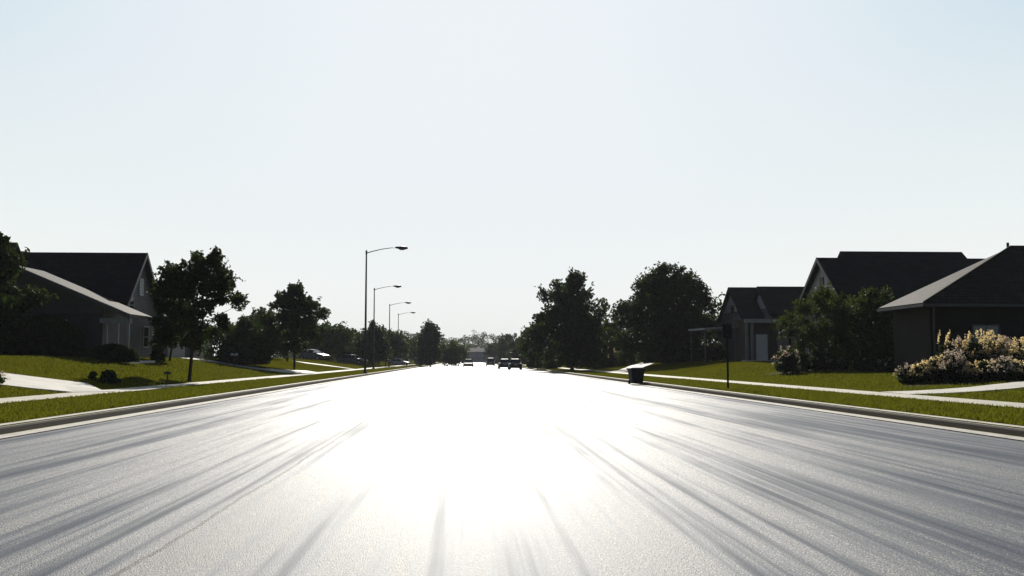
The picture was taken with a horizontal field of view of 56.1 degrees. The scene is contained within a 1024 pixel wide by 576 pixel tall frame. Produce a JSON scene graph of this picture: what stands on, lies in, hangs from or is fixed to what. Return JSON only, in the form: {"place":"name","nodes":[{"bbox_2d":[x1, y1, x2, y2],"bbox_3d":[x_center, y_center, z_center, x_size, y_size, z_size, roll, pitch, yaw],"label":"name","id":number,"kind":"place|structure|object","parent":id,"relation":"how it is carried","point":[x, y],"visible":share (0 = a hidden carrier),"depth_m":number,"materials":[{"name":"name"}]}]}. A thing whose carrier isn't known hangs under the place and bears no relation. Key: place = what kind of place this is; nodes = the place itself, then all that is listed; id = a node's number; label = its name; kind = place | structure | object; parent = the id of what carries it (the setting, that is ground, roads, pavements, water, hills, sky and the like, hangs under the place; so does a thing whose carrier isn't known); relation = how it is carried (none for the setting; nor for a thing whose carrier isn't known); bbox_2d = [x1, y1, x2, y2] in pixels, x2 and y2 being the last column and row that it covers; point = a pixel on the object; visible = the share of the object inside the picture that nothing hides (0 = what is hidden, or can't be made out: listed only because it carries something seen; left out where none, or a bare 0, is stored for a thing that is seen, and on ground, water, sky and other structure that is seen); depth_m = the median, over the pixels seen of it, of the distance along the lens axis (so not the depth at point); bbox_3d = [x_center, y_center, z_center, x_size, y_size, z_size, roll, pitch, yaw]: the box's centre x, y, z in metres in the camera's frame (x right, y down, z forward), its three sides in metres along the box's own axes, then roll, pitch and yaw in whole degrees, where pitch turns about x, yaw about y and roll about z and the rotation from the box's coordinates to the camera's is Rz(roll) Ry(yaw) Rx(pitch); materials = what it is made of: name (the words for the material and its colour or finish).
{"place":"outdoors","nodes":[
{"label":"outdoors","id":0,"kind":"place"},
{"bbox_2d":[0,372,115,392],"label":"driveway","id":1,"kind":"structure","parent":0,"point":[31,382],"depth_m":35.00,"materials":[{"name":"concrete"}]},
{"bbox_2d":[0,362,437,402],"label":"sidewalk","id":2,"kind":"structure","parent":0,"point":[35,397],"depth_m":38.29,"materials":[{"name":"concrete"}]},
{"bbox_2d":[184,358,318,372],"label":"driveway","id":3,"kind":"structure","parent":0,"point":[289,371],"depth_m":77.58,"materials":[{"name":"concrete"}]},
{"bbox_2d":[296,361,350,368],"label":"driveway","id":4,"kind":"structure","parent":0,"point":[322,364],"depth_m":114.63,"materials":[{"name":"concrete"}]},
{"bbox_2d":[297,349,329,359],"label":"parked car","id":5,"kind":"object","parent":4,"relation":"on","point":[314,353],"visible":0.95,"depth_m":131.87,"materials":[{"name":"grey metal"}]},
{"bbox_2d":[0,362,1023,575],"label":"road","id":6,"kind":"structure","parent":0,"point":[480,469],"depth_m":9.80,"materials":[{"name":"grey asphalt"}]},
{"bbox_2d":[0,364,437,439],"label":"gutter","id":7,"kind":"object","parent":6,"relation":"on","point":[28,432],"visible":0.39,"depth_m":23.49,"materials":[{"name":"concrete"}]},
{"bbox_2d":[463,359,473,367],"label":"car","id":8,"kind":"object","parent":6,"relation":"on","point":[468,362],"visible":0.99,"depth_m":165.80,"materials":[{"name":"black"}]},
{"bbox_2d":[486,358,494,365],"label":"car","id":9,"kind":"object","parent":6,"relation":"on","point":[490,361],"visible":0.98,"depth_m":202.24,"materials":[{"name":"grey metal"}]},
{"bbox_2d":[497,359,510,368],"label":"car","id":10,"kind":"object","parent":6,"relation":"on","point":[502,363],"visible":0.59,"depth_m":138.98,"materials":[{"name":"grey metal"}]},
{"bbox_2d":[507,359,521,369],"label":"car","id":11,"kind":"object","parent":6,"relation":"on","point":[514,363],"visible":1,"depth_m":128.79,"materials":[{"name":"black metal"}]},
{"bbox_2d":[481,362,1023,441],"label":"gutter","id":12,"kind":"object","parent":6,"relation":"on","point":[1010,437],"visible":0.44,"depth_m":22.74,"materials":[{"name":"concrete"}]},
{"bbox_2d":[626,367,645,383],"bbox_3d":[6.782,4.807,52.527,0.912,0.940,0.966,1,-4,-10],"label":"wheelie bin","id":13,"kind":"object","parent":12,"relation":"on","point":[635,374],"visible":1,"depth_m":52.16,"materials":[{"name":"plastic"}]},
{"bbox_2d":[0,355,1023,436],"bbox_3d":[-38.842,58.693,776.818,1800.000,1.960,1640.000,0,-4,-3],"label":"lawn","id":14,"kind":"structure","parent":0,"point":[677,368],"depth_m":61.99,"materials":[{"name":"green plant"}]},
{"bbox_2d":[0,370,9,385],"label":"flowering shrub","id":15,"kind":"object","parent":14,"relation":"on","point":[2,380],"visible":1,"depth_m":31.66,"materials":[{"name":"beige plant"}]},
{"bbox_2d":[0,231,59,353],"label":"leafy tree","id":16,"kind":"object","parent":14,"relation":"on","point":[13,304],"visible":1,"depth_m":51.15,"materials":[{"name":"green plant"}]},
{"bbox_2d":[87,371,98,379],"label":"shrub","id":17,"kind":"object","parent":14,"relation":"on","point":[93,374],"visible":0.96,"depth_m":40.54,"materials":[{"name":"green plant"}]},
{"bbox_2d":[2,242,211,363],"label":"gabled house","id":18,"kind":"structure","parent":14,"relation":"on","point":[104,298],"depth_m":61.80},
{"bbox_2d":[129,297,134,308],"bbox_3d":[-24.640,1.102,62.142,0.080,1.040,0.940,0,-4,-3],"label":"window","id":19,"kind":"structure","parent":18,"relation":"in","point":[132,302],"depth_m":62.34,"materials":[{"name":"glass"}]},
{"bbox_2d":[142,326,148,347],"bbox_3d":[-24.790,3.319,64.980,0.080,1.440,1.140,0,-4,-3],"label":"window","id":20,"kind":"structure","parent":18,"relation":"in","point":[145,328],"depth_m":64.90,"materials":[{"name":"glass"}]},
{"bbox_2d":[167,342,184,357],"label":"garage door","id":21,"kind":"structure","parent":18,"relation":"in","point":[177,352],"depth_m":72.38,"materials":[{"name":"paint"}]},
{"bbox_2d":[193,341,205,357],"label":"garage door","id":22,"kind":"structure","parent":18,"relation":"in","point":[195,354],"depth_m":78.69,"materials":[{"name":"paint"}]},
{"bbox_2d":[97,369,120,383],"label":"shrub","id":23,"kind":"object","parent":14,"relation":"on","point":[109,376],"visible":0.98,"depth_m":40.09,"materials":[{"name":"green plant"}]},
{"bbox_2d":[86,343,139,361],"bbox_3d":[-22.726,3.660,54.414,3.250,1.176,1.347,0,-4,-3],"label":"shrub","id":24,"kind":"object","parent":14,"relation":"on","point":[112,352],"visible":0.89,"depth_m":54.03,"materials":[{"name":"green plant"}]},
{"bbox_2d":[150,345,165,361],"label":"shrub","id":25,"kind":"object","parent":14,"relation":"on","point":[157,355],"visible":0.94,"depth_m":61.54,"materials":[{"name":"green plant"}]},
{"bbox_2d":[164,299,191,360],"bbox_3d":[-22.819,2.728,64.933,3.060,4.585,2.830,0,-4,-3],"label":"slim tree","id":26,"kind":"object","parent":14,"relation":"on","point":[171,349],"visible":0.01,"depth_m":64.79,"materials":[{"name":"green plant"}]},
{"bbox_2d":[144,245,250,381],"bbox_3d":[-16.162,1.294,49.143,5.139,7.096,5.544,0,-4,-3],"label":"young tree","id":27,"kind":"object","parent":14,"relation":"on","point":[208,277],"visible":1,"depth_m":48.51,"materials":[{"name":"green plant"}]},
{"bbox_2d":[0,363,441,433],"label":"kerb","id":28,"kind":"structure","parent":14,"relation":"on","point":[33,425],"depth_m":24.47,"materials":[{"name":"concrete"}]},
{"bbox_2d":[201,314,284,364],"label":"bushy tree","id":29,"kind":"object","parent":14,"relation":"on","point":[246,338],"visible":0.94,"depth_m":77.75,"materials":[{"name":"green plant"}]},
{"bbox_2d":[231,306,289,356],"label":"background tree","id":30,"kind":"object","parent":14,"relation":"on","point":[261,311],"visible":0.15,"depth_m":109.16,"materials":[{"name":"green plant"}]},
{"bbox_2d":[257,279,331,369],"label":"young tree","id":31,"kind":"object","parent":14,"relation":"on","point":[298,317],"visible":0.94,"depth_m":85.50,"materials":[{"name":"green plant"}]},
{"bbox_2d":[292,321,357,359],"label":"background tree","id":32,"kind":"object","parent":14,"relation":"on","point":[335,336],"visible":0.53,"depth_m":147.29,"materials":[{"name":"green plant"}]},
{"bbox_2d":[320,321,361,359],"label":"background tree","id":33,"kind":"object","parent":14,"relation":"on","point":[341,354],"visible":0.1,"depth_m":161.26,"materials":[{"name":"green plant"}]},
{"bbox_2d":[337,354,367,363],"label":"parked car","id":34,"kind":"object","parent":14,"relation":"on","point":[349,358],"visible":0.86,"depth_m":147.88,"materials":[{"name":"grey metal"}]},
{"bbox_2d":[346,328,378,350],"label":"background tree","id":35,"kind":"object","parent":14,"relation":"on","point":[355,331],"visible":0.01,"depth_m":168.50,"materials":[{"name":"green plant"}]},
{"bbox_2d":[350,319,394,365],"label":"conifer tree","id":36,"kind":"object","parent":14,"relation":"on","point":[382,351],"visible":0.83,"depth_m":155.73,"materials":[{"name":"green plant"}]},
{"bbox_2d":[362,246,407,373],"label":"street lamp","id":37,"kind":"object","parent":14,"relation":"on","point":[365,327],"visible":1,"depth_m":84.03,"materials":[{"name":"metal"}]},
{"bbox_2d":[372,285,400,368],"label":"street lamp","id":38,"kind":"object","parent":14,"relation":"on","point":[397,286],"visible":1,"depth_m":128.71,"materials":[{"name":"metal"}]},
{"bbox_2d":[377,325,410,365],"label":"background tree","id":39,"kind":"object","parent":14,"relation":"on","point":[398,345],"visible":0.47,"depth_m":175.66,"materials":[{"name":"green plant"}]},
{"bbox_2d":[388,302,410,366],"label":"street lamp","id":40,"kind":"object","parent":14,"relation":"on","point":[389,324],"visible":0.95,"depth_m":162.15,"materials":[{"name":"metal"}]},
{"bbox_2d":[386,331,414,364],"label":"background tree","id":41,"kind":"object","parent":14,"relation":"on","point":[403,355],"visible":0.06,"depth_m":213.37,"materials":[{"name":"green plant"}]},
{"bbox_2d":[390,358,410,364],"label":"parked car","id":42,"kind":"object","parent":14,"relation":"on","point":[395,361],"visible":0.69,"depth_m":202.77,"materials":[{"name":"silver metal"}]},
{"bbox_2d":[402,333,414,362],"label":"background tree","id":43,"kind":"object","parent":14,"relation":"on","point":[407,358],"visible":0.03,"depth_m":258.19,"materials":[{"name":"green plant"}]},
{"bbox_2d":[407,337,419,364],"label":"background tree","id":44,"kind":"object","parent":14,"relation":"on","point":[411,356],"visible":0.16,"depth_m":232.65,"materials":[{"name":"green plant"}]},
{"bbox_2d":[414,319,444,366],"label":"pointed tree","id":45,"kind":"object","parent":14,"relation":"on","point":[429,337],"visible":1,"depth_m":192.36,"materials":[{"name":"green plant"}]},
{"bbox_2d":[267,328,639,358],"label":"distant wood","id":46,"kind":"object","parent":14,"relation":"on","point":[481,344],"visible":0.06,"depth_m":587.92,"materials":[{"name":"green plant"}]},
{"bbox_2d":[438,339,470,365],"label":"background tree","id":47,"kind":"object","parent":14,"relation":"on","point":[453,352],"visible":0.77,"depth_m":212.41,"materials":[{"name":"green plant"}]},
{"bbox_2d":[456,352,472,364],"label":"background tree","id":48,"kind":"object","parent":14,"relation":"on","point":[464,358],"visible":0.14,"depth_m":238.82,"materials":[{"name":"green plant"}]},
{"bbox_2d":[466,348,489,361],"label":"building","id":49,"kind":"structure","parent":14,"relation":"on","point":[476,355],"depth_m":538.37,"materials":[{"name":"metal"}]},
{"bbox_2d":[483,341,499,362],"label":"background tree","id":50,"kind":"object","parent":14,"relation":"on","point":[490,352],"visible":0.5,"depth_m":327.58,"materials":[{"name":"green plant"}]},
{"bbox_2d":[493,333,516,360],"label":"background tree","id":51,"kind":"object","parent":14,"relation":"on","point":[501,345],"visible":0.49,"depth_m":283.16,"materials":[{"name":"green plant"}]},
{"bbox_2d":[505,336,522,359],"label":"background tree","id":52,"kind":"object","parent":14,"relation":"on","point":[511,344],"visible":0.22,"depth_m":260.76,"materials":[{"name":"green plant"}]},
{"bbox_2d":[506,344,531,364],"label":"background tree","id":53,"kind":"object","parent":14,"relation":"on","point":[514,354],"visible":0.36,"depth_m":234.01,"materials":[{"name":"green plant"}]},
{"bbox_2d":[526,360,543,368],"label":"undergrowth shrub","id":54,"kind":"object","parent":14,"relation":"on","point":[530,365],"visible":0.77,"depth_m":139.11,"materials":[{"name":"green plant"}]},
{"bbox_2d":[517,322,557,368],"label":"roadside tree","id":55,"kind":"object","parent":14,"relation":"on","point":[522,348],"visible":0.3,"depth_m":127.08,"materials":[{"name":"green plant"}]},
{"bbox_2d":[543,359,561,368],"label":"undergrowth shrub","id":56,"kind":"object","parent":14,"relation":"on","point":[550,364],"visible":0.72,"depth_m":131.22,"materials":[{"name":"green plant"}]},
{"bbox_2d":[520,266,616,369],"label":"roadside tree","id":57,"kind":"object","parent":14,"relation":"on","point":[570,325],"visible":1,"depth_m":108.75,"materials":[{"name":"green plant"}]},
{"bbox_2d":[565,357,587,368],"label":"undergrowth shrub","id":58,"kind":"object","parent":14,"relation":"on","point":[580,366],"visible":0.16,"depth_m":122.02,"materials":[{"name":"green plant"}]},
{"bbox_2d":[588,351,607,367],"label":"undergrowth shrub","id":59,"kind":"object","parent":14,"relation":"on","point":[594,366],"visible":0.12,"depth_m":117.80,"materials":[{"name":"green plant"}]},
{"bbox_2d":[596,349,622,366],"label":"undergrowth shrub","id":60,"kind":"object","parent":14,"relation":"on","point":[609,359],"visible":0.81,"depth_m":114.74,"materials":[{"name":"green plant"}]},
{"bbox_2d":[598,319,628,360],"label":"roadside tree","id":61,"kind":"object","parent":14,"relation":"on","point":[610,343],"visible":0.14,"depth_m":121.00,"materials":[{"name":"green plant"}]},
{"bbox_2d":[614,350,639,364],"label":"undergrowth shrub","id":62,"kind":"object","parent":14,"relation":"on","point":[620,359],"visible":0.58,"depth_m":111.16,"materials":[{"name":"green plant"}]},
{"bbox_2d":[601,261,725,363],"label":"broad tree","id":63,"kind":"object","parent":14,"relation":"on","point":[661,308],"visible":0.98,"depth_m":95.91,"materials":[{"name":"green plant"}]},
{"bbox_2d":[684,342,707,360],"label":"undergrowth shrub","id":64,"kind":"object","parent":14,"relation":"on","point":[696,346],"visible":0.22,"depth_m":97.07,"materials":[{"name":"green plant"}]},
{"bbox_2d":[675,310,721,345],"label":"background tree","id":65,"kind":"object","parent":14,"relation":"on","point":[717,336],"visible":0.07,"depth_m":112.32,"materials":[{"name":"green plant"}]},
{"bbox_2d":[697,341,725,360],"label":"undergrowth shrub","id":66,"kind":"object","parent":14,"relation":"on","point":[715,352],"visible":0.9,"depth_m":93.36,"materials":[{"name":"green plant"}]},
{"bbox_2d":[723,323,731,387],"bbox_3d":[8.662,2.775,38.578,0.380,2.700,0.087,0,-4,-3],"label":"sign post","id":67,"kind":"object","parent":14,"relation":"on","point":[727,331],"visible":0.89,"depth_m":38.60,"materials":[{"name":"black metal"}]},
{"bbox_2d":[688,286,804,361],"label":"twin gabled house","id":68,"kind":"structure","parent":14,"relation":"on","point":[749,314],"depth_m":85.95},
{"bbox_2d":[756,334,767,359],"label":"door","id":69,"kind":"structure","parent":68,"relation":"in","point":[761,339],"depth_m":81.54,"materials":[{"name":"white paint"}]},
{"bbox_2d":[780,337,795,351],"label":"window","id":70,"kind":"structure","parent":68,"relation":"in","point":[784,342],"depth_m":81.72,"materials":[{"name":"glass"}]},
{"bbox_2d":[482,362,1023,436],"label":"kerb","id":71,"kind":"structure","parent":14,"relation":"on","point":[977,426],"depth_m":23.46,"materials":[{"name":"concrete"}]},
{"bbox_2d":[765,369,865,374],"bbox_3d":[19.815,5.210,59.339,9.306,0.408,3.776,0,-4,-3],"label":"planting bed","id":72,"kind":"object","parent":14,"relation":"on","point":[806,371],"visible":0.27,"depth_m":58.31,"materials":[{"name":"brown soil"}]},
{"bbox_2d":[771,345,801,373],"bbox_3d":[16.581,4.327,57.692,1.893,1.783,1.943,0,-4,-3],"label":"rose bush","id":73,"kind":"object","parent":72,"relation":"on","point":[786,362],"visible":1,"depth_m":57.45,"materials":[{"name":"green plant"}]},
{"bbox_2d":[796,353,811,370],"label":"garden bush","id":74,"kind":"object","parent":72,"relation":"on","point":[804,363],"visible":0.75,"depth_m":58.96,"materials":[{"name":"green plant"}]},
{"bbox_2d":[809,347,831,370],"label":"garden bush","id":75,"kind":"object","parent":72,"relation":"on","point":[819,362],"visible":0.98,"depth_m":58.48,"materials":[{"name":"green plant"}]},
{"bbox_2d":[769,281,872,369],"bbox_3d":[19.909,2.388,59.887,6.232,5.534,7.543,0,-4,-3],"label":"feathery tree","id":76,"kind":"object","parent":14,"relation":"on","point":[828,301],"visible":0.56,"depth_m":59.48,"materials":[{"name":"green plant"}]},
{"bbox_2d":[815,284,895,370],"bbox_3d":[21.128,2.354,56.180,5.894,5.162,6.421,0,-4,-3],"label":"feathery tree","id":77,"kind":"object","parent":14,"relation":"on","point":[865,308],"visible":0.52,"depth_m":55.75,"materials":[{"name":"green plant"}]},
{"bbox_2d":[860,356,875,371],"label":"garden bush","id":78,"kind":"object","parent":14,"relation":"on","point":[864,366],"visible":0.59,"depth_m":55.15,"materials":[{"name":"green plant"}]},
{"bbox_2d":[866,312,893,366],"bbox_3d":[21.559,2.821,53.626,3.936,3.906,3.762,3,-5,-35],"label":"feathery tree","id":79,"kind":"object","parent":14,"relation":"on","point":[885,351],"visible":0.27,"depth_m":53.27,"materials":[{"name":"green plant"}]},
{"bbox_2d":[875,358,893,371],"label":"garden bush","id":80,"kind":"object","parent":14,"relation":"on","point":[886,365],"visible":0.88,"depth_m":52.19,"materials":[{"name":"green plant"}]},
{"bbox_2d":[799,251,983,357],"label":"gabled house","id":81,"kind":"structure","parent":14,"relation":"on","point":[901,274],"depth_m":66.71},
{"bbox_2d":[877,243,1023,372],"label":"hip roofed house","id":82,"kind":"structure","parent":14,"relation":"on","point":[986,295],"depth_m":48.06,"materials":[{"name":"grey"}]},
{"bbox_2d":[971,324,1000,343],"bbox_3d":[23.644,2.635,47.839,1.500,1.640,0.110,0,-4,-3],"label":"window","id":83,"kind":"structure","parent":82,"relation":"in","point":[985,327],"depth_m":47.88,"materials":[{"name":"glass"}]},
{"bbox_2d":[905,377,998,386],"bbox_3d":[19.718,3.714,37.767,10.379,0.467,3.863,0,-4,-3],"label":"planting bed","id":84,"kind":"object","parent":14,"relation":"on","point":[933,384],"visible":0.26,"depth_m":37.03,"materials":[{"name":"brown soil"}]},
{"bbox_2d":[893,361,912,384],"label":"flowering shrub","id":85,"kind":"object","parent":84,"relation":"on","point":[902,378],"visible":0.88,"depth_m":38.63,"materials":[{"name":"green plant"}]},
{"bbox_2d":[906,359,936,383],"bbox_3d":[16.388,3.354,38.358,1.199,1.068,1.149,-4,-6,44],"label":"flowering shrub","id":86,"kind":"object","parent":84,"relation":"on","point":[919,373],"visible":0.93,"depth_m":38.14,"materials":[{"name":"green plant"}]},
{"bbox_2d":[924,354,949,382],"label":"flowering shrub","id":87,"kind":"object","parent":84,"relation":"on","point":[933,367],"visible":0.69,"depth_m":37.94,"materials":[{"name":"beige plant"}]},
{"bbox_2d":[936,329,958,356],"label":"flowering shrub","id":88,"kind":"object","parent":84,"relation":"on","point":[950,346],"visible":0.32,"depth_m":39.99,"materials":[{"name":"beige plant"}]},
{"bbox_2d":[938,347,968,382],"bbox_3d":[17.241,3.026,37.422,1.206,1.458,1.188,4,-6,-44],"label":"flowering shrub","id":89,"kind":"object","parent":84,"relation":"on","point":[950,371],"visible":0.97,"depth_m":37.20,"materials":[{"name":"beige plant"}]},
{"bbox_2d":[952,334,974,363],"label":"flowering shrub","id":90,"kind":"object","parent":84,"relation":"on","point":[965,353],"visible":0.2,"depth_m":39.48,"materials":[{"name":"beige plant"}]},
{"bbox_2d":[957,362,981,381],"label":"flowering shrub","id":91,"kind":"object","parent":84,"relation":"on","point":[971,375],"visible":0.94,"depth_m":36.88,"materials":[{"name":"green plant"}]},
{"bbox_2d":[961,328,988,362],"bbox_3d":[19.064,2.692,39.335,1.183,2.103,1.211,0,-4,-3],"label":"flowering shrub","id":92,"kind":"object","parent":84,"relation":"on","point":[972,349],"visible":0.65,"depth_m":39.27,"materials":[{"name":"beige plant"}]},
{"bbox_2d":[969,359,998,380],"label":"flowering shrub","id":93,"kind":"object","parent":84,"relation":"on","point":[984,366],"visible":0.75,"depth_m":36.75,"materials":[{"name":"green plant"}]},
{"bbox_2d":[975,330,1005,363],"bbox_3d":[19.494,2.679,39.016,1.338,2.041,1.332,0,-4,-3],"label":"flowering shrub","id":94,"kind":"object","parent":84,"relation":"on","point":[988,346],"visible":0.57,"depth_m":38.83,"materials":[{"name":"beige plant"}]},
{"bbox_2d":[987,356,1021,380],"bbox_3d":[18.585,3.054,36.217,1.316,1.033,1.244,0,-4,-3],"label":"flowering shrub","id":95,"kind":"object","parent":84,"relation":"on","point":[1003,368],"visible":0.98,"depth_m":35.96,"materials":[{"name":"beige plant"}]},
{"bbox_2d":[992,335,1018,361],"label":"flowering shrub","id":96,"kind":"object","parent":84,"relation":"on","point":[1005,344],"visible":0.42,"depth_m":38.57,"materials":[{"name":"beige plant"}]},
{"bbox_2d":[1000,336,1023,361],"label":"flowering shrub","id":97,"kind":"object","parent":84,"relation":"on","point":[1018,355],"visible":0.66,"depth_m":37.82,"materials":[{"name":"beige plant"}]},
{"bbox_2d":[1012,359,1023,380],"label":"flowering shrub","id":98,"kind":"object","parent":84,"relation":"on","point":[1021,371],"visible":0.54,"depth_m":35.84,"materials":[{"name":"beige plant"}]},
{"bbox_2d":[0,0,1023,355],"label":"sky","id":99,"kind":"structure","parent":0,"point":[509,145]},
{"bbox_2d":[603,362,652,371],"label":"driveway","id":100,"kind":"structure","parent":0,"point":[642,364],"depth_m":100.48,"materials":[{"name":"concrete"}]},
{"bbox_2d":[561,368,1023,407],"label":"sidewalk","id":101,"kind":"structure","parent":0,"point":[994,403],"depth_m":33.46,"materials":[{"name":"concrete"}]},
{"bbox_2d":[886,381,1023,394],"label":"driveway","id":102,"kind":"structure","parent":0,"point":[1008,386],"depth_m":32.86,"materials":[{"name":"concrete"}]},
{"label":"planting bed","id":103,"kind":"structure","parent":0,"visible":0},
{"bbox_2d":[3,313,86,357],"bbox_3d":[-25.664,2.616,52.753,4.466,2.519,2.422,0,-4,-3],"label":"rounded shrub","id":104,"kind":"object","parent":103,"relation":"on","point":[63,335],"visible":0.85,"depth_m":51.98,"materials":[{"name":"green plant"}]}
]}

